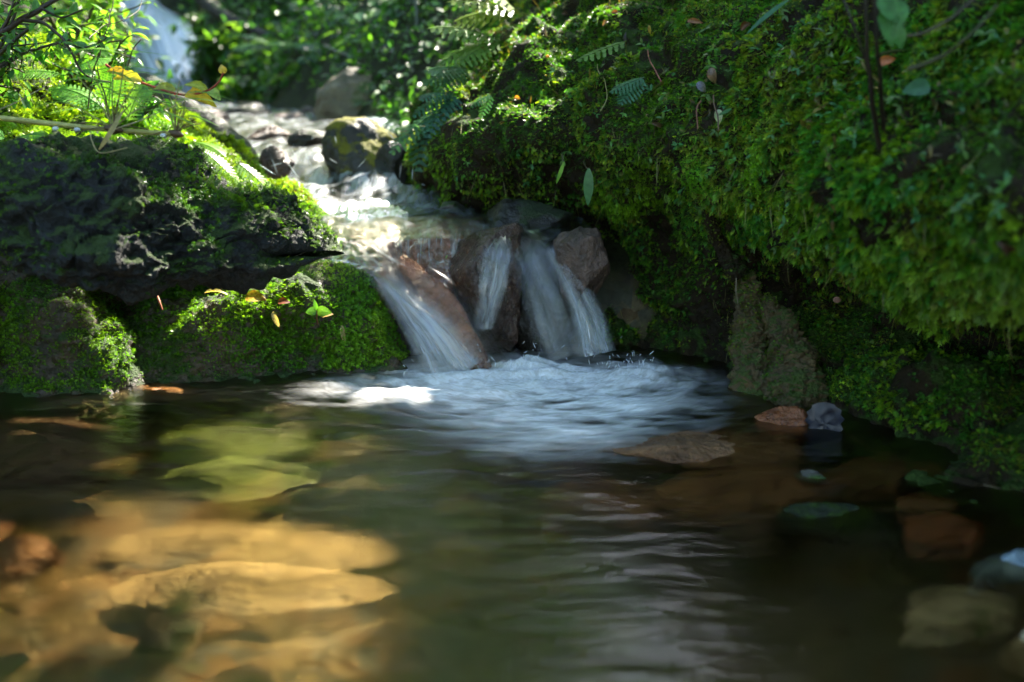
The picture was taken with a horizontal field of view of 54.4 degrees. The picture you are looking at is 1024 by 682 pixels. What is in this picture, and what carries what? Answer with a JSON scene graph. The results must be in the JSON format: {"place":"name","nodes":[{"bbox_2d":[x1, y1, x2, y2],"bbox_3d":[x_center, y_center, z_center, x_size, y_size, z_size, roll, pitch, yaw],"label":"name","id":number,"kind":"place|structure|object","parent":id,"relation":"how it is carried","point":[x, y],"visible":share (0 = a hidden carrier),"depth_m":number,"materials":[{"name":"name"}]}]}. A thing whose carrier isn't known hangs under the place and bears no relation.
{"place":"outdoors","nodes":[
{"label":"outdoors","id":0,"kind":"place"},
{"bbox_2d":[0,39,327,266],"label":"hillside","id":1,"kind":"structure","parent":0,"point":[40,94],"depth_m":1.84,"materials":[{"name":"plant"}]},
{"bbox_2d":[0,22,35,116],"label":"shrub","id":2,"kind":"object","parent":1,"relation":"on","point":[15,94],"visible":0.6,"depth_m":1.72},
{"bbox_2d":[0,0,80,90],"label":"shrub","id":3,"kind":"object","parent":1,"relation":"on","point":[21,51],"visible":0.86,"depth_m":1.68,"materials":[{"name":"plant"}]},
{"bbox_2d":[10,58,112,80],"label":"fern","id":4,"kind":"object","parent":1,"relation":"on","point":[100,60],"visible":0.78,"depth_m":1.78,"materials":[{"name":"green plant"}]},
{"bbox_2d":[15,0,157,55],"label":"shrub","id":5,"kind":"object","parent":1,"relation":"on","point":[94,26],"visible":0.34,"depth_m":2.33,"materials":[{"name":"plant"}]},
{"bbox_2d":[48,4,148,93],"bbox_3d":[-0.818,-0.540,1.937,0.222,0.219,0.140,7,15,27],"label":"shrub","id":6,"kind":"object","parent":1,"relation":"on","point":[95,54],"visible":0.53,"depth_m":1.93,"materials":[{"name":"plant"}]},
{"bbox_2d":[123,84,151,124],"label":"fern","id":7,"kind":"object","parent":1,"relation":"on","point":[138,94],"visible":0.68,"depth_m":1.75,"materials":[{"name":"green plant"}]},
{"bbox_2d":[113,77,177,126],"bbox_3d":[-0.710,-0.455,1.902,0.153,0.101,0.097,0,14,0],"label":"shrub","id":8,"kind":"object","parent":1,"relation":"on","point":[153,105],"visible":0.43,"depth_m":1.90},
{"bbox_2d":[0,17,329,262],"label":"moss","id":9,"kind":"object","parent":1,"relation":"on","point":[17,130],"visible":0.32,"depth_m":1.91,"materials":[{"name":"green plant"}]},
{"bbox_2d":[48,65,128,112],"bbox_3d":[-0.767,-0.456,1.803,0.142,0.084,0.060,-5,15,-21],"label":"fern","id":10,"kind":"object","parent":9,"relation":"on","point":[78,92],"visible":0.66,"depth_m":1.80,"materials":[{"name":"green plant"}]},
{"bbox_2d":[87,0,113,108],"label":"thin stem","id":11,"kind":"object","parent":9,"relation":"on","point":[99,55],"visible":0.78,"depth_m":1.74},
{"bbox_2d":[89,0,141,38],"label":"thin stem","id":12,"kind":"object","parent":9,"relation":"on","point":[115,22],"visible":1,"depth_m":1.69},
{"bbox_2d":[124,39,140,114],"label":"thin stem","id":13,"kind":"object","parent":9,"relation":"on","point":[127,69],"visible":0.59,"depth_m":1.83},
{"bbox_2d":[137,72,260,165],"bbox_3d":[-0.827,-0.580,2.588,0.080,0.241,0.675,-11,18,-39],"label":"log","id":14,"kind":"object","parent":9,"relation":"on","point":[219,122],"visible":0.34,"depth_m":2.52,"materials":[{"name":"wood"}]},
{"bbox_2d":[188,142,238,179],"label":"fern","id":15,"kind":"object","parent":9,"relation":"on","point":[207,145],"visible":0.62,"depth_m":1.90,"materials":[{"name":"green plant"}]},
{"bbox_2d":[231,161,270,186],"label":"fern","id":16,"kind":"object","parent":1,"relation":"on","point":[238,167],"visible":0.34,"depth_m":1.97,"materials":[{"name":"green plant"}]},
{"bbox_2d":[204,132,328,266],"bbox_3d":[-0.545,-0.318,2.175,0.277,0.268,1.130,-4,14,-17],"label":"moss","id":17,"kind":"object","parent":1,"relation":"on","point":[267,182],"visible":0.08,"depth_m":2.03,"materials":[{"name":"green plant"}]},
{"bbox_2d":[0,255,409,397],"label":"bank","id":18,"kind":"structure","parent":0,"point":[50,368],"depth_m":1.61,"materials":[{"name":"plant"}]},
{"bbox_2d":[0,258,410,393],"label":"moss","id":19,"kind":"object","parent":18,"relation":"on","point":[336,332],"visible":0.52,"depth_m":1.64,"materials":[{"name":"green plant"}]},
{"bbox_2d":[245,290,265,300],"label":"fallen leaf","id":20,"kind":"object","parent":18,"relation":"on","point":[253,295],"visible":1,"depth_m":1.61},
{"bbox_2d":[271,312,279,327],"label":"fallen leaf","id":21,"kind":"object","parent":18,"relation":"on","point":[274,318],"visible":1,"depth_m":1.60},
{"bbox_2d":[306,299,331,323],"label":"seedling","id":22,"kind":"object","parent":18,"relation":"on","point":[320,311],"visible":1,"depth_m":1.62,"materials":[{"name":"green plant"}]},
{"bbox_2d":[166,0,274,86],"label":"shrub","id":23,"kind":"object","parent":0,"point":[211,48],"visible":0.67,"depth_m":5.75,"materials":[{"name":"plant"}]},
{"bbox_2d":[174,0,425,101],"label":"undergrowth","id":24,"kind":"object","parent":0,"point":[338,15],"visible":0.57,"depth_m":4.88,"materials":[{"name":"plant"}]},
{"bbox_2d":[0,0,657,345],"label":"ground","id":25,"kind":"structure","parent":0,"point":[617,290],"depth_m":3.63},
{"bbox_2d":[24,0,156,55],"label":"shrub","id":26,"kind":"object","parent":25,"relation":"on","point":[66,4],"visible":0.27,"depth_m":3.39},
{"bbox_2d":[29,0,159,56],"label":"shrub","id":27,"kind":"object","parent":25,"relation":"on","point":[152,36],"visible":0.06,"depth_m":5.30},
{"bbox_2d":[1,0,209,110],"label":"undergrowth","id":28,"kind":"object","parent":25,"relation":"on","point":[160,63],"visible":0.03,"depth_m":3.74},
{"bbox_2d":[120,0,209,92],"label":"waterfall","id":29,"kind":"structure","parent":25,"relation":"on","point":[168,44],"depth_m":6.28,"materials":[{"name":"liquid"}]},
{"bbox_2d":[178,39,224,88],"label":"shrub","id":30,"kind":"object","parent":25,"relation":"on","point":[196,64],"visible":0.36,"depth_m":5.94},
{"bbox_2d":[208,108,229,122],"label":"rock","id":31,"kind":"object","parent":25,"relation":"on","point":[222,114],"visible":0.31,"depth_m":3.69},
{"bbox_2d":[195,0,280,41],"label":"fallen branch","id":32,"kind":"object","parent":25,"relation":"on","point":[213,9],"visible":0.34,"depth_m":5.67,"materials":[{"name":"wood"}]},
{"bbox_2d":[215,69,261,108],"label":"shrub","id":33,"kind":"object","parent":25,"relation":"on","point":[247,91],"visible":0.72,"depth_m":5.23,"materials":[{"name":"plant"}]},
{"bbox_2d":[196,12,292,90],"bbox_3d":[-1.396,-1.533,5.414,0.527,0.498,0.499,4,14,16],"label":"shrub","id":34,"kind":"object","parent":25,"relation":"on","point":[273,32],"visible":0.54,"depth_m":5.35,"materials":[{"name":"plant"}]},
{"bbox_2d":[231,35,309,51],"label":"fern","id":35,"kind":"object","parent":25,"relation":"on","point":[269,45],"visible":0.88,"depth_m":4.91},
{"bbox_2d":[248,0,302,34],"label":"shrub","id":36,"kind":"object","parent":25,"relation":"on","point":[274,8],"visible":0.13,"depth_m":5.79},
{"bbox_2d":[257,30,316,103],"bbox_3d":[-1.012,-1.308,4.843,0.510,0.401,0.369,0,14,0],"label":"shrub","id":37,"kind":"object","parent":25,"relation":"on","point":[284,80],"visible":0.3,"depth_m":4.79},
{"bbox_2d":[275,112,315,129],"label":"rock","id":38,"kind":"object","parent":25,"relation":"on","point":[291,115],"visible":0.69,"depth_m":3.84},
{"bbox_2d":[297,106,314,117],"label":"rock","id":39,"kind":"object","parent":25,"relation":"on","point":[306,109],"visible":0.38,"depth_m":4.17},
{"bbox_2d":[296,43,328,63],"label":"fern","id":40,"kind":"object","parent":25,"relation":"on","point":[308,45],"visible":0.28,"depth_m":4.58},
{"bbox_2d":[314,67,371,130],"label":"boulder","id":41,"kind":"object","parent":25,"relation":"on","point":[334,100],"visible":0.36,"depth_m":3.69,"materials":[{"name":"stone"}]},
{"bbox_2d":[338,12,370,24],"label":"fern","id":42,"kind":"object","parent":25,"relation":"on","point":[349,17],"visible":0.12,"depth_m":4.31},
{"bbox_2d":[321,116,398,192],"bbox_3d":[-0.353,-0.460,2.520,0.164,0.215,0.235,11,17,38],"label":"mossy rock","id":43,"kind":"object","parent":25,"relation":"on","point":[355,144],"visible":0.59,"depth_m":2.45,"materials":[{"name":"stone"}]},
{"bbox_2d":[321,200,407,319],"bbox_3d":[-0.281,-0.141,1.881,0.213,0.216,0.373,-5,15,-20],"label":"ledge rock","id":44,"kind":"object","parent":25,"relation":"on","point":[373,264],"visible":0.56,"depth_m":1.74,"materials":[{"name":"stone"}]},
{"bbox_2d":[318,198,411,322],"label":"waterfall","id":45,"kind":"structure","parent":44,"relation":"on","point":[365,207],"depth_m":1.80,"materials":[{"name":"liquid"}]},
{"bbox_2d":[369,97,391,114],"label":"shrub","id":46,"kind":"object","parent":25,"relation":"on","point":[373,111],"visible":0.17,"depth_m":3.47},
{"bbox_2d":[368,117,398,134],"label":"rock","id":47,"kind":"object","parent":25,"relation":"on","point":[381,121],"visible":0.18,"depth_m":3.09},
{"bbox_2d":[371,141,411,197],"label":"rock","id":48,"kind":"object","parent":25,"relation":"on","point":[391,164],"visible":0.38,"depth_m":2.42,"materials":[{"name":"stone"}]},
{"bbox_2d":[315,0,502,143],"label":"undergrowth","id":49,"kind":"object","parent":25,"relation":"on","point":[403,121],"visible":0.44,"depth_m":3.56,"materials":[{"name":"plant"}]},
{"bbox_2d":[394,287,437,354],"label":"waterfall","id":50,"kind":"object","parent":25,"relation":"on","point":[404,330],"visible":0.14,"depth_m":1.77,"materials":[{"name":"liquid"}]},
{"bbox_2d":[414,0,418,25],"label":"thin stem","id":51,"kind":"object","parent":25,"relation":"on","point":[416,12],"visible":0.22,"depth_m":3.71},
{"bbox_2d":[399,217,483,350],"bbox_3d":[-0.141,-0.064,1.874,0.234,0.329,0.207,0,14,0],"label":"rock","id":52,"kind":"object","parent":25,"relation":"on","point":[422,257],"visible":0.26,"depth_m":1.79,"materials":[{"name":"stone"}]},
{"bbox_2d":[483,199,572,249],"bbox_3d":[0.022,-0.216,1.884,0.186,0.111,0.236,0,14,0],"label":"rock","id":53,"kind":"object","parent":25,"relation":"on","point":[547,223],"visible":0.69,"depth_m":1.81,"materials":[{"name":"stone"}]},
{"bbox_2d":[513,229,599,352],"bbox_3d":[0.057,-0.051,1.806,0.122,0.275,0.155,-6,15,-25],"label":"waterfall","id":54,"kind":"object","parent":25,"relation":"on","point":[543,303],"visible":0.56,"depth_m":1.75,"materials":[{"name":"liquid"}]},
{"bbox_2d":[196,99,575,223],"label":"stream","id":55,"kind":"structure","parent":0,"point":[318,177],"depth_m":2.70,"materials":[{"name":"liquid"}]},
{"bbox_2d":[225,103,271,120],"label":"rock","id":56,"kind":"object","parent":55,"relation":"on","point":[255,108],"visible":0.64,"depth_m":4.07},
{"bbox_2d":[246,125,290,145],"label":"rock","id":57,"kind":"object","parent":55,"relation":"on","point":[267,132],"visible":0.86,"depth_m":2.91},
{"bbox_2d":[259,145,295,179],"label":"rock","id":58,"kind":"object","parent":55,"relation":"in","point":[278,156],"visible":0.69,"depth_m":2.40,"materials":[{"name":"stone"}]},
{"bbox_2d":[287,129,324,148],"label":"rock","id":59,"kind":"object","parent":55,"relation":"on","point":[301,137],"visible":0.81,"depth_m":2.76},
{"bbox_2d":[439,201,471,217],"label":"rock","id":60,"kind":"object","parent":55,"relation":"in","point":[449,205],"visible":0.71,"depth_m":2.02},
{"bbox_2d":[553,226,609,307],"bbox_3d":[0.120,-0.129,1.718,0.099,0.142,0.110,0,14,0],"label":"rock","id":61,"kind":"object","parent":55,"relation":"in","point":[582,263],"visible":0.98,"depth_m":1.68,"materials":[{"name":"stone"}]},
{"bbox_2d":[398,215,483,350],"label":"waterfall","id":62,"kind":"structure","parent":0,"point":[436,225],"depth_m":1.84,"materials":[{"name":"liquid"}]},
{"bbox_2d":[0,342,1023,681],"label":"water","id":63,"kind":"structure","parent":0,"point":[444,518],"depth_m":1.03,"materials":[{"name":"liquid"}]},
{"bbox_2d":[0,129,343,304],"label":"mossy rock","id":64,"kind":"object","parent":63,"relation":"on","point":[138,218],"visible":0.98,"depth_m":1.36,"materials":[{"name":"green stone"}]},
{"bbox_2d":[0,130,47,140],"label":"fern","id":65,"kind":"object","parent":64,"relation":"on","point":[30,136],"visible":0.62,"depth_m":1.46,"materials":[{"name":"green plant"}]},
{"bbox_2d":[0,0,118,85],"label":"woody branch","id":66,"kind":"object","parent":64,"relation":"on","point":[6,28],"visible":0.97,"depth_m":1.48,"materials":[{"name":"green plant"}]},
{"bbox_2d":[0,48,233,149],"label":"fern","id":67,"kind":"object","parent":64,"relation":"on","point":[115,123],"visible":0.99,"depth_m":1.34,"materials":[{"name":"green plant"}]},
{"bbox_2d":[115,101,182,129],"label":"dry grass stem","id":68,"kind":"object","parent":67,"relation":"attached to","point":[146,117],"visible":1,"depth_m":1.34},
{"bbox_2d":[105,64,226,106],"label":"leaves","id":69,"kind":"object","parent":64,"relation":"on","point":[167,86],"visible":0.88,"depth_m":1.47,"materials":[{"name":"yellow plant"}]},
{"bbox_2d":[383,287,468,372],"bbox_3d":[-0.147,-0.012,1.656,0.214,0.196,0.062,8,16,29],"label":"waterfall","id":70,"kind":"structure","parent":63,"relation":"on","point":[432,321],"depth_m":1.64,"materials":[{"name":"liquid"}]},
{"bbox_2d":[349,237,508,370],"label":"waterfall","id":71,"kind":"structure","parent":63,"relation":"on","point":[396,288],"depth_m":1.69,"materials":[{"name":"liquid"}]},
{"bbox_2d":[398,254,491,369],"bbox_3d":[-0.115,-0.045,1.698,0.214,0.186,0.066,10,17,35],"label":"rock slab","id":72,"kind":"object","parent":63,"relation":"on","point":[435,300],"visible":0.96,"depth_m":1.68,"materials":[{"name":"stone"}]},
{"bbox_2d":[262,126,680,375],"bbox_3d":[-0.220,-0.234,2.030,0.525,0.377,1.231,-6,15,-25],"label":"spray","id":73,"kind":"object","parent":63,"relation":"on","point":[477,344],"visible":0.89,"depth_m":1.67,"materials":[{"name":"white liquid"}]},
{"bbox_2d":[449,223,523,351],"bbox_3d":[-0.042,-0.093,1.777,0.152,0.240,0.144,-8,16,-31],"label":"rock","id":74,"kind":"object","parent":63,"relation":"in","point":[475,270],"visible":0.91,"depth_m":1.72,"materials":[{"name":"stone"}]},
{"bbox_2d":[480,236,510,329],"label":"waterfall","id":75,"kind":"structure","parent":74,"relation":"on","point":[489,311],"depth_m":1.69,"materials":[{"name":"liquid"}]},
{"bbox_2d":[548,250,606,355],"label":"waterfall","id":76,"kind":"structure","parent":63,"relation":"on","point":[592,347],"depth_m":1.67,"materials":[{"name":"liquid"}]},
{"bbox_2d":[611,431,735,462],"bbox_3d":[0.249,0.148,1.317,0.281,0.052,0.165,0,14,0],"label":"submerged stone","id":77,"kind":"object","parent":63,"relation":"in","point":[683,446],"visible":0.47,"depth_m":1.27,"materials":[{"name":"stone"}]},
{"bbox_2d":[754,406,807,425],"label":"submerged stone","id":78,"kind":"object","parent":63,"relation":"in","point":[790,415],"visible":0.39,"depth_m":1.40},
{"bbox_2d":[783,502,858,517],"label":"submerged stone","id":79,"kind":"object","parent":63,"relation":"in","point":[815,510],"visible":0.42,"depth_m":1.09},
{"bbox_2d":[804,402,843,431],"bbox_3d":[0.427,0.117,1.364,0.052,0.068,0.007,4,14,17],"label":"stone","id":80,"kind":"object","parent":63,"relation":"on","point":[825,415],"visible":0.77,"depth_m":1.36,"materials":[{"name":"stone"}]},
{"bbox_2d":[1001,549,1023,565],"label":"submerged stone","id":81,"kind":"object","parent":63,"relation":"in","point":[1016,556],"visible":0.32,"depth_m":0.98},
{"bbox_2d":[407,0,1023,502],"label":"bank","id":82,"kind":"structure","parent":0,"point":[995,168],"depth_m":1.57,"materials":[{"name":"plant"}]},
{"bbox_2d":[389,113,435,174],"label":"fern","id":83,"kind":"object","parent":82,"relation":"on","point":[412,135],"visible":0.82,"depth_m":2.13,"materials":[{"name":"green plant"}]},
{"bbox_2d":[411,92,461,141],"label":"fern","id":84,"kind":"object","parent":82,"relation":"on","point":[447,97],"visible":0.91,"depth_m":2.02,"materials":[{"name":"green plant"}]},
{"bbox_2d":[421,66,468,92],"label":"fern","id":85,"kind":"object","parent":82,"relation":"on","point":[448,72],"visible":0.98,"depth_m":2.04,"materials":[{"name":"green plant"}]},
{"bbox_2d":[428,26,500,68],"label":"fern","id":86,"kind":"object","parent":82,"relation":"on","point":[479,45],"visible":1,"depth_m":2.08,"materials":[{"name":"green plant"}]},
{"bbox_2d":[441,0,517,34],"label":"fern","id":87,"kind":"object","parent":82,"relation":"on","point":[495,14],"visible":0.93,"depth_m":2.11,"materials":[{"name":"green plant"}]},
{"bbox_2d":[470,95,493,117],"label":"fern","id":88,"kind":"object","parent":82,"relation":"on","point":[487,98],"visible":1,"depth_m":1.89,"materials":[{"name":"green plant"}]},
{"bbox_2d":[556,154,564,183],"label":"hanging leaf","id":89,"kind":"object","parent":82,"relation":"hanging from","point":[561,169],"visible":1,"depth_m":1.66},
{"bbox_2d":[583,161,593,204],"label":"hanging leaf","id":90,"kind":"object","parent":82,"relation":"hanging from","point":[588,184],"visible":1,"depth_m":1.65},
{"bbox_2d":[576,40,626,61],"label":"fern","id":91,"kind":"object","parent":82,"relation":"on","point":[602,49],"visible":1,"depth_m":1.64,"materials":[{"name":"green plant"}]},
{"bbox_2d":[610,77,645,104],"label":"fern","id":92,"kind":"object","parent":82,"relation":"on","point":[634,81],"visible":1,"depth_m":1.50,"materials":[{"name":"green plant"}]},
{"bbox_2d":[687,18,701,23],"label":"fallen leaf","id":93,"kind":"object","parent":82,"relation":"on","point":[693,20],"visible":1,"depth_m":1.65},
{"bbox_2d":[668,124,729,247],"bbox_3d":[0.302,-0.234,1.584,0.127,0.261,0.280,2,14,10],"label":"moss","id":94,"kind":"object","parent":82,"relation":"on","point":[693,181],"visible":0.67,"depth_m":1.52,"materials":[{"name":"green plant"}]},
{"bbox_2d":[696,81,705,91],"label":"fallen leaf","id":95,"kind":"object","parent":82,"relation":"on","point":[700,85],"visible":1,"depth_m":1.49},
{"bbox_2d":[707,68,716,82],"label":"fallen leaf","id":96,"kind":"object","parent":82,"relation":"on","point":[711,75],"visible":1,"depth_m":1.48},
{"bbox_2d":[403,0,1023,475],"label":"moss","id":97,"kind":"object","parent":82,"relation":"on","point":[799,112],"visible":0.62,"depth_m":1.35,"materials":[{"name":"green plant"}]},
{"bbox_2d":[842,0,908,148],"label":"twig cluster","id":98,"kind":"object","parent":97,"relation":"on","point":[891,18],"visible":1,"depth_m":1.03,"materials":[{"name":"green plant"}]},
{"bbox_2d":[906,0,972,36],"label":"twig","id":99,"kind":"object","parent":98,"relation":"attached to","point":[942,23],"visible":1,"depth_m":1.00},
{"bbox_2d":[408,0,1023,482],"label":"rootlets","id":100,"kind":"object","parent":82,"relation":"attached to","point":[776,218],"visible":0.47,"depth_m":1.40,"materials":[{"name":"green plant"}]},
{"bbox_2d":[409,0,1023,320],"bbox_3d":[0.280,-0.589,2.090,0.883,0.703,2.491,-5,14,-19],"label":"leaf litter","id":101,"kind":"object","parent":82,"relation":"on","point":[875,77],"visible":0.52,"depth_m":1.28,"materials":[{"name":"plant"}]},
{"bbox_2d":[714,109,722,123],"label":"fallen leaf","id":102,"kind":"object","parent":82,"relation":"on","point":[719,111],"visible":0.62,"depth_m":1.47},
{"bbox_2d":[439,7,1011,263],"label":"herbs","id":103,"kind":"object","parent":82,"relation":"on","point":[968,216],"visible":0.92,"depth_m":1.26,"materials":[{"name":"green plant"}]},
{"bbox_2d":[740,21,750,30],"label":"fallen leaf","id":104,"kind":"object","parent":82,"relation":"on","point":[744,25],"visible":1,"depth_m":1.51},
{"bbox_2d":[698,208,829,409],"bbox_3d":[0.398,-0.021,1.532,0.135,0.357,0.260,-8,16,-29],"label":"rock","id":105,"kind":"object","parent":82,"relation":"on","point":[787,372],"depth_m":1.54,"materials":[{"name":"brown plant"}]},
{"bbox_2d":[747,0,788,33],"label":"long leaf","id":106,"kind":"object","parent":82,"relation":"on","point":[768,14],"visible":1,"depth_m":1.33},
{"bbox_2d":[543,115,1023,347],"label":"moss","id":107,"kind":"object","parent":82,"relation":"on","point":[999,283],"visible":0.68,"depth_m":1.14,"materials":[{"name":"green plant"}]},
{"bbox_2d":[996,242,1015,257],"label":"fallen leaf","id":108,"kind":"object","parent":107,"relation":"on","point":[1006,249],"visible":1,"depth_m":0.94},
{"bbox_2d":[880,55,894,65],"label":"fallen leaf","id":109,"kind":"object","parent":82,"relation":"on","point":[886,59],"visible":0.93,"depth_m":1.21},
{"bbox_2d":[903,78,929,95],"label":"fallen leaf","id":110,"kind":"object","parent":82,"relation":"on","point":[919,86],"visible":1,"depth_m":1.11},
{"bbox_2d":[908,3,998,70],"bbox_3d":[0.416,-0.288,0.946,0.013,0.059,0.081,-12,18,-41],"label":"mossy twig","id":111,"kind":"object","parent":82,"relation":"on","point":[939,57],"visible":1,"depth_m":0.94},
{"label":"submerged stone","id":112,"kind":"object","parent":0,"visible":0},
{"bbox_2d":[801,470,825,478],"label":"submerged stone","id":113,"kind":"object","parent":112,"relation":"on","point":[810,473],"visible":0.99,"depth_m":1.20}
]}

